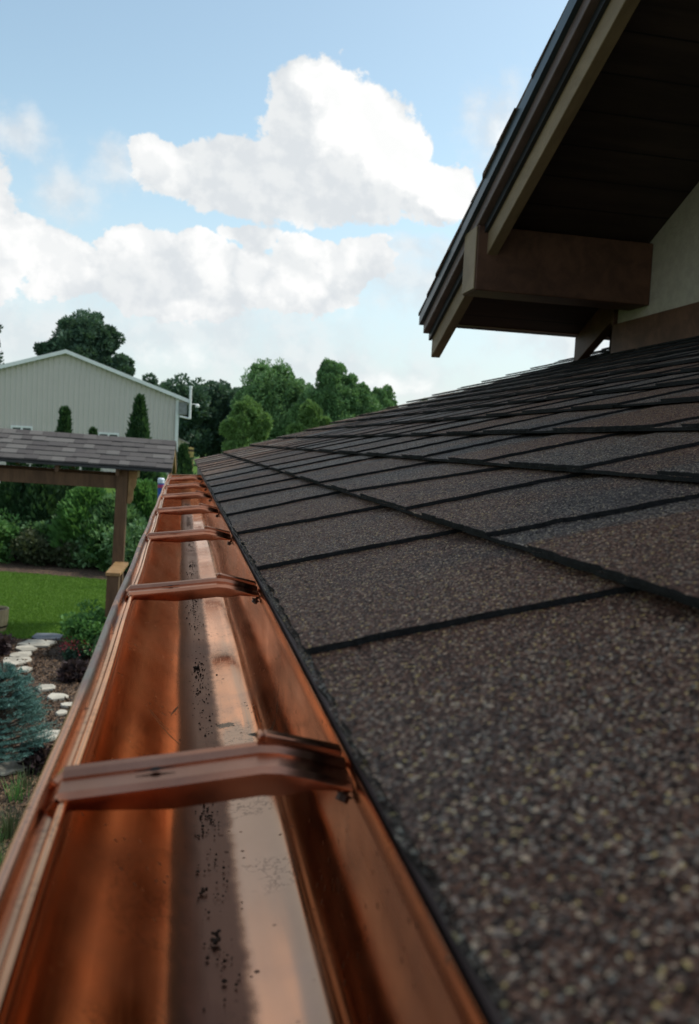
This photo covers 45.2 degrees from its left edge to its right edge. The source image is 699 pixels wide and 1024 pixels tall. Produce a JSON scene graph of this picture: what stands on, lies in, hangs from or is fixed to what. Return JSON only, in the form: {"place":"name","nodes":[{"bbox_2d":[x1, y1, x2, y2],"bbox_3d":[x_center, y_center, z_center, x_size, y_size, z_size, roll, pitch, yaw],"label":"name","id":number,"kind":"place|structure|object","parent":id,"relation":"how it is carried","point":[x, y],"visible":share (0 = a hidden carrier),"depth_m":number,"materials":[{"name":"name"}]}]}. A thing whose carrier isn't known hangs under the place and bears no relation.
{"place":"outdoors","nodes":[
{"label":"outdoors","id":0,"kind":"place"},
{"bbox_2d":[81,426,100,470],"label":"cypress column","id":1,"kind":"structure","parent":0,"point":[92,430],"depth_m":21.95,"materials":[{"name":"green plant"}]},
{"bbox_2d":[0,453,205,638],"bbox_3d":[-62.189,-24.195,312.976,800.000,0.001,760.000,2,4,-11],"label":"ground","id":2,"kind":"structure","parent":0,"point":[108,490],"depth_m":13.61,"materials":[{"name":"green plant"}]},
{"bbox_2d":[0,324,3,364],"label":"oak tree","id":3,"kind":"object","parent":2,"relation":"on","point":[1,353],"visible":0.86,"depth_m":67.39,"materials":[{"name":"green plant"}]},
{"bbox_2d":[0,606,8,631],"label":"planter tub","id":4,"kind":"object","parent":2,"relation":"on","point":[4,613],"visible":0.99,"depth_m":10.86,"materials":[{"name":"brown wood"}]},
{"bbox_2d":[0,638,91,862],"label":"flower bed","id":5,"kind":"object","parent":2,"relation":"on","point":[8,778],"visible":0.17,"depth_m":8.22,"materials":[{"name":"brown soil"}]},
{"bbox_2d":[0,823,10,864],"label":"grass tuft","id":6,"kind":"object","parent":5,"relation":"on","point":[1,854],"visible":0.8,"depth_m":5.04,"materials":[{"name":"green plant"}]},
{"bbox_2d":[0,633,15,654],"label":"heuchera","id":7,"kind":"object","parent":5,"relation":"on","point":[6,642],"visible":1,"depth_m":9.74,"materials":[{"name":"purple plant"}]},
{"bbox_2d":[0,799,25,842],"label":"grass tuft","id":8,"kind":"object","parent":5,"relation":"on","point":[9,824],"visible":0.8,"depth_m":5.40,"materials":[{"name":"plant"}]},
{"bbox_2d":[0,758,29,775],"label":"stepping stone","id":9,"kind":"object","parent":5,"relation":"on","point":[7,768],"visible":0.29,"depth_m":6.44,"materials":[{"name":"grey stone"}]},
{"bbox_2d":[3,657,31,665],"bbox_3d":[-3.756,1.686,9.473,0.311,0.028,0.336,2,4,-11],"label":"stepping stone","id":10,"kind":"object","parent":5,"relation":"on","point":[13,661],"visible":0.78,"depth_m":9.47,"materials":[{"name":"beige stone"}]},
{"bbox_2d":[2,771,34,803],"bbox_3d":[-2.341,1.942,5.964,0.270,0.200,0.252,0,5,-36],"label":"grass tuft","id":11,"kind":"object","parent":5,"relation":"on","point":[16,795],"visible":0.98,"depth_m":5.95,"materials":[{"name":"green plant"}]},
{"bbox_2d":[10,651,31,656],"bbox_3d":[-3.811,1.663,9.741,0.250,0.028,0.277,1,5,-27],"label":"stepping stone","id":12,"kind":"object","parent":5,"relation":"on","point":[23,654],"visible":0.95,"depth_m":9.74,"materials":[{"name":"beige stone"}]},
{"bbox_2d":[17,666,32,672],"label":"stepping stone","id":13,"kind":"object","parent":5,"relation":"on","point":[25,668],"visible":0.59,"depth_m":9.16,"materials":[{"name":"beige stone"}]},
{"bbox_2d":[16,645,37,651],"bbox_3d":[-3.869,1.636,10.050,0.273,0.028,0.207,7,6,43],"label":"stepping stone","id":14,"kind":"object","parent":5,"relation":"on","point":[31,648],"visible":0.99,"depth_m":10.02,"materials":[{"name":"beige stone"}]},
{"bbox_2d":[13,760,41,788],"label":"grass tuft","id":15,"kind":"object","parent":5,"relation":"on","point":[25,780],"visible":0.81,"depth_m":6.19,"materials":[{"name":"plant"}]},
{"bbox_2d":[0,660,60,762],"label":"blue spruce","id":16,"kind":"object","parent":5,"relation":"on","point":[18,702],"visible":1,"depth_m":6.48,"materials":[{"name":"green plant"}]},
{"bbox_2d":[12,742,50,774],"bbox_3d":[-2.415,1.921,6.529,0.392,0.274,0.383,2,4,-11],"label":"heuchera","id":17,"kind":"object","parent":5,"relation":"on","point":[42,754],"visible":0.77,"depth_m":6.45,"materials":[{"name":"purple plant"}]},
{"bbox_2d":[17,639,56,647],"bbox_3d":[-3.829,1.617,10.328,0.382,0.028,0.323,4,4,11],"label":"stepping stone","id":18,"kind":"object","parent":5,"relation":"on","point":[37,643],"visible":1,"depth_m":10.29,"materials":[{"name":"beige stone"}]},
{"bbox_2d":[0,635,90,849],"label":"mulch chips","id":19,"kind":"object","parent":5,"relation":"on","point":[49,677],"visible":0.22,"depth_m":8.64,"materials":[{"name":"brown wood"}]},
{"bbox_2d":[36,684,55,691],"bbox_3d":[-3.090,1.790,8.539,0.189,0.028,0.197,2,4,-11],"label":"stepping stone","id":20,"kind":"object","parent":5,"relation":"on","point":[47,687],"visible":0.72,"depth_m":8.51,"materials":[{"name":"beige stone"}]},
{"bbox_2d":[36,730,58,741],"bbox_3d":[-2.586,1.916,7.199,0.201,0.028,0.253,2,4,-11],"label":"stepping stone","id":21,"kind":"object","parent":5,"relation":"on","point":[54,734],"visible":0.18,"depth_m":7.18,"materials":[{"name":"beige stone"}]},
{"bbox_2d":[32,633,62,639],"bbox_3d":[-3.845,1.589,10.690,0.367,0.028,0.327,2,4,-11],"label":"stepping stone","id":22,"kind":"object","parent":5,"relation":"on","point":[47,636],"visible":0.91,"depth_m":10.66,"materials":[{"name":"stone"}]},
{"bbox_2d":[47,693,68,701],"bbox_3d":[-2.872,1.822,8.254,0.191,0.028,0.203,3,4,3],"label":"stepping stone","id":23,"kind":"object","parent":5,"relation":"on","point":[56,696],"visible":0.99,"depth_m":8.23,"materials":[{"name":"beige stone"}]},
{"bbox_2d":[56,709,66,715],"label":"stepping stone","id":24,"kind":"object","parent":5,"relation":"on","point":[61,712],"visible":1,"depth_m":7.78,"materials":[{"name":"beige stone"}]},
{"bbox_2d":[60,702,71,707],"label":"stepping stone","id":25,"kind":"object","parent":5,"relation":"on","point":[65,704],"visible":0.62,"depth_m":8.01,"materials":[{"name":"beige stone"}]},
{"bbox_2d":[56,657,88,682],"bbox_3d":[-2.929,1.697,8.973,0.357,0.338,0.435,4,5,17],"label":"heuchera","id":26,"kind":"object","parent":5,"relation":"on","point":[72,670],"visible":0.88,"depth_m":8.86,"materials":[{"name":"purple plant"}]},
{"bbox_2d":[59,636,92,660],"bbox_3d":[-3.152,1.579,9.745,0.420,0.288,0.523,1,5,-21],"label":"flower clump","id":27,"kind":"object","parent":5,"relation":"on","point":[72,650],"visible":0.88,"depth_m":9.71,"materials":[{"name":"green plant"}]},
{"bbox_2d":[58,598,106,654],"bbox_3d":[-3.085,1.393,10.036,0.762,0.687,0.794,2,4,-11],"label":"shrub","id":28,"kind":"object","parent":5,"relation":"on","point":[86,625],"visible":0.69,"depth_m":9.88,"materials":[{"name":"green plant"}]},
{"bbox_2d":[81,624,102,656],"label":"shrub","id":29,"kind":"object","parent":5,"relation":"on","point":[96,639],"visible":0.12,"depth_m":9.77,"materials":[{"name":"green plant"}]},
{"bbox_2d":[0,571,106,638],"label":"grass","id":30,"kind":"structure","parent":2,"relation":"on","point":[30,625],"depth_m":13.20,"materials":[{"name":"green plant"}]},
{"bbox_2d":[0,556,126,579],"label":"flower bed","id":31,"kind":"object","parent":2,"relation":"on","point":[16,565],"visible":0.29,"depth_m":16.04,"materials":[{"name":"brown soil"}]},
{"bbox_2d":[0,507,22,563],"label":"shrub","id":32,"kind":"object","parent":31,"relation":"on","point":[6,524],"visible":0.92,"depth_m":16.70,"materials":[{"name":"green plant"}]},
{"bbox_2d":[0,462,36,555],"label":"cypress column","id":33,"kind":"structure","parent":31,"relation":"on","point":[11,494],"depth_m":17.23,"materials":[{"name":"green plant"}]},
{"bbox_2d":[0,513,39,559],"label":"shrub","id":34,"kind":"object","parent":31,"relation":"on","point":[28,525],"visible":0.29,"depth_m":16.89,"materials":[{"name":"green plant"}]},
{"bbox_2d":[9,527,56,565],"bbox_3d":[-6.230,0.708,16.630,0.999,0.854,1.058,5,5,30],"label":"shrub","id":35,"kind":"object","parent":31,"relation":"on","point":[28,547],"visible":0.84,"depth_m":16.35,"materials":[{"name":"green plant"}]},
{"bbox_2d":[9,464,65,552],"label":"cypress column","id":36,"kind":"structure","parent":31,"relation":"on","point":[41,505],"depth_m":17.17,"materials":[{"name":"green plant"}]},
{"bbox_2d":[34,519,51,540],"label":"shrub","id":37,"kind":"object","parent":31,"relation":"on","point":[41,525],"visible":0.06,"depth_m":16.74,"materials":[{"name":"green plant"}]},
{"bbox_2d":[43,539,81,567],"bbox_3d":[-5.592,0.775,16.650,1.004,0.761,0.963,3,4,2],"label":"shrub","id":38,"kind":"object","parent":31,"relation":"on","point":[56,554],"visible":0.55,"depth_m":16.34,"materials":[{"name":"green plant"}]},
{"bbox_2d":[48,405,78,518],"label":"cypress column","id":39,"kind":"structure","parent":31,"relation":"on","point":[64,420],"depth_m":17.78,"materials":[{"name":"green plant"}]},
{"bbox_2d":[39,486,109,563],"bbox_3d":[-5.294,0.244,16.945,1.807,1.664,1.832,2,4,-11],"label":"juniper","id":40,"kind":"object","parent":31,"relation":"on","point":[73,507],"visible":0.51,"depth_m":16.53,"materials":[{"name":"green plant"}]},
{"bbox_2d":[64,533,109,568],"bbox_3d":[-5.137,0.688,16.621,1.010,1.002,1.055,2,4,-11],"label":"shrub","id":41,"kind":"object","parent":31,"relation":"on","point":[79,554],"visible":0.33,"depth_m":16.31,"materials":[{"name":"green plant"}]},
{"bbox_2d":[80,525,112,570],"bbox_3d":[-4.755,0.715,16.446,1.104,0.998,1.093,2,4,-11],"label":"shrub","id":42,"kind":"object","parent":31,"relation":"on","point":[103,566],"visible":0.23,"depth_m":16.18,"materials":[{"name":"green plant"}]},
{"bbox_2d":[80,493,148,563],"bbox_3d":[-4.708,0.358,16.872,1.748,1.530,1.693,2,4,-11],"label":"juniper","id":43,"kind":"object","parent":31,"relation":"on","point":[105,510],"visible":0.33,"depth_m":16.45,"materials":[{"name":"green plant"}]},
{"bbox_2d":[94,517,147,571],"bbox_3d":[-4.118,0.668,16.066,1.156,1.159,1.339,6,5,38],"label":"shrub","id":44,"kind":"object","parent":31,"relation":"on","point":[131,532],"visible":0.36,"depth_m":15.88,"materials":[{"name":"green plant"}]},
{"bbox_2d":[113,477,157,524],"bbox_3d":[-4.292,0.182,17.396,1.716,1.834,1.764,0,5,-35],"label":"juniper","id":45,"kind":"object","parent":31,"relation":"on","point":[145,494],"visible":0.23,"depth_m":16.95,"materials":[{"name":"green plant"}]},
{"bbox_2d":[128,530,143,565],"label":"shrub","id":46,"kind":"object","parent":31,"relation":"on","point":[136,539],"visible":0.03,"depth_m":15.87,"materials":[{"name":"green plant"}]},
{"bbox_2d":[112,393,160,493],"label":"cypress column","id":47,"kind":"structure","parent":31,"relation":"on","point":[138,425],"depth_m":17.86,"materials":[{"name":"green plant"}]},
{"bbox_2d":[153,472,167,483],"bbox_3d":[-4.331,-0.009,18.602,1.521,1.987,1.492,2,4,-11],"label":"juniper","id":48,"kind":"object","parent":31,"relation":"on","point":[164,475],"visible":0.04,"depth_m":18.40,"materials":[{"name":"green plant"}]},
{"bbox_2d":[33,308,135,375],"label":"oak tree","id":49,"kind":"object","parent":2,"relation":"on","point":[88,335],"visible":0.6,"depth_m":68.96,"materials":[{"name":"green plant"}]},
{"bbox_2d":[0,428,176,622],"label":"garden arbor","id":50,"kind":"object","parent":2,"relation":"on","point":[128,459],"visible":0.91,"depth_m":10.77,"materials":[{"name":"brown wood"}]},
{"bbox_2d":[0,349,199,482],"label":"barn","id":51,"kind":"structure","parent":2,"relation":"on","point":[37,393],"depth_m":42.87,"materials":[{"name":"white metal"}]},
{"bbox_2d":[11,425,32,429],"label":"window","id":52,"kind":"structure","parent":51,"relation":"in","point":[12,426],"depth_m":42.07,"materials":[{"name":"white glass"}]},
{"bbox_2d":[98,432,118,436],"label":"window","id":53,"kind":"structure","parent":51,"relation":"in","point":[99,433],"depth_m":43.44,"materials":[{"name":"white glass"}]},
{"bbox_2d":[142,372,171,390],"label":"tree","id":54,"kind":"object","parent":2,"relation":"on","point":[154,381],"visible":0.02,"depth_m":88.72,"materials":[{"name":"green plant"}]},
{"bbox_2d":[157,478,164,498],"bbox_3d":[-3.330,0.365,14.717,0.120,1.923,0.120,2,4,-11],"label":"water drum","id":55,"kind":"object","parent":2,"relation":"on","point":[161,481],"visible":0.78,"depth_m":14.61,"materials":[{"name":"blue plastic"}]},
{"bbox_2d":[178,438,188,446],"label":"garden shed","id":56,"kind":"structure","parent":2,"relation":"on","point":[180,441],"depth_m":56.66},
{"bbox_2d":[159,373,214,458],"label":"tree","id":57,"kind":"object","parent":2,"relation":"on","point":[192,431],"visible":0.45,"depth_m":86.71,"materials":[{"name":"green plant"}]},
{"bbox_2d":[199,380,226,457],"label":"tree","id":58,"kind":"object","parent":2,"relation":"on","point":[211,383],"visible":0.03,"depth_m":89.98,"materials":[{"name":"green plant"}]},
{"bbox_2d":[199,379,231,456],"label":"tree","id":59,"kind":"object","parent":2,"relation":"on","point":[220,410],"visible":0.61,"depth_m":89.20,"materials":[{"name":"green plant"}]},
{"bbox_2d":[215,385,246,451],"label":"tree","id":60,"kind":"object","parent":2,"relation":"on","point":[232,392],"visible":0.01,"depth_m":88.48,"materials":[{"name":"green plant"}]},
{"bbox_2d":[218,395,273,452],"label":"garden tree","id":61,"kind":"object","parent":2,"relation":"on","point":[246,421],"visible":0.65,"depth_m":40.17,"materials":[{"name":"green plant"}]},
{"bbox_2d":[230,357,314,441],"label":"garden tree","id":62,"kind":"object","parent":2,"relation":"on","point":[275,391],"visible":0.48,"depth_m":50.84,"materials":[{"name":"green plant"}]},
{"bbox_2d":[285,398,331,434],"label":"garden tree","id":63,"kind":"object","parent":2,"relation":"on","point":[310,415],"visible":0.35,"depth_m":41.85,"materials":[{"name":"green plant"}]},
{"bbox_2d":[286,357,385,423],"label":"garden tree","id":64,"kind":"object","parent":2,"relation":"on","point":[336,394],"visible":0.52,"depth_m":49.79,"materials":[{"name":"green plant"}]},
{"bbox_2d":[369,384,397,408],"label":"garden tree","id":65,"kind":"object","parent":2,"relation":"on","point":[384,395],"visible":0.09,"depth_m":51.59,"materials":[{"name":"green plant"}]},
{"bbox_2d":[172,443,195,474],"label":"cypress column","id":66,"kind":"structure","parent":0,"point":[184,463],"depth_m":19.47,"materials":[{"name":"green plant"}]},
{"bbox_2d":[188,447,193,470],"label":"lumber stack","id":67,"kind":"object","parent":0,"point":[191,452],"visible":0.09,"depth_m":44.56,"materials":[{"name":"beige wood"}]},
{"bbox_2d":[0,0,609,406],"label":"sky","id":68,"kind":"structure","parent":0,"point":[231,184],"materials":[{"name":"blue"}]},
{"bbox_2d":[194,0,698,1023],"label":"house","id":69,"kind":"structure","parent":0,"point":[482,602],"depth_m":0.48,"materials":[{"name":"brown asphalt"}]},
{"bbox_2d":[0,474,485,1023],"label":"rain gutter","id":70,"kind":"object","parent":69,"relation":"attached to","point":[106,916],"visible":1,"depth_m":0.36,"materials":[{"name":"orange metal"}]},
{"bbox_2d":[184,502,242,1009],"bbox_3d":[-0.298,0.082,1.581,0.034,0.004,2.993,2,4,-11],"label":"roof grit","id":71,"kind":"object","parent":70,"relation":"on","point":[216,940],"visible":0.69,"depth_m":0.46,"materials":[{"name":"black gravel"}]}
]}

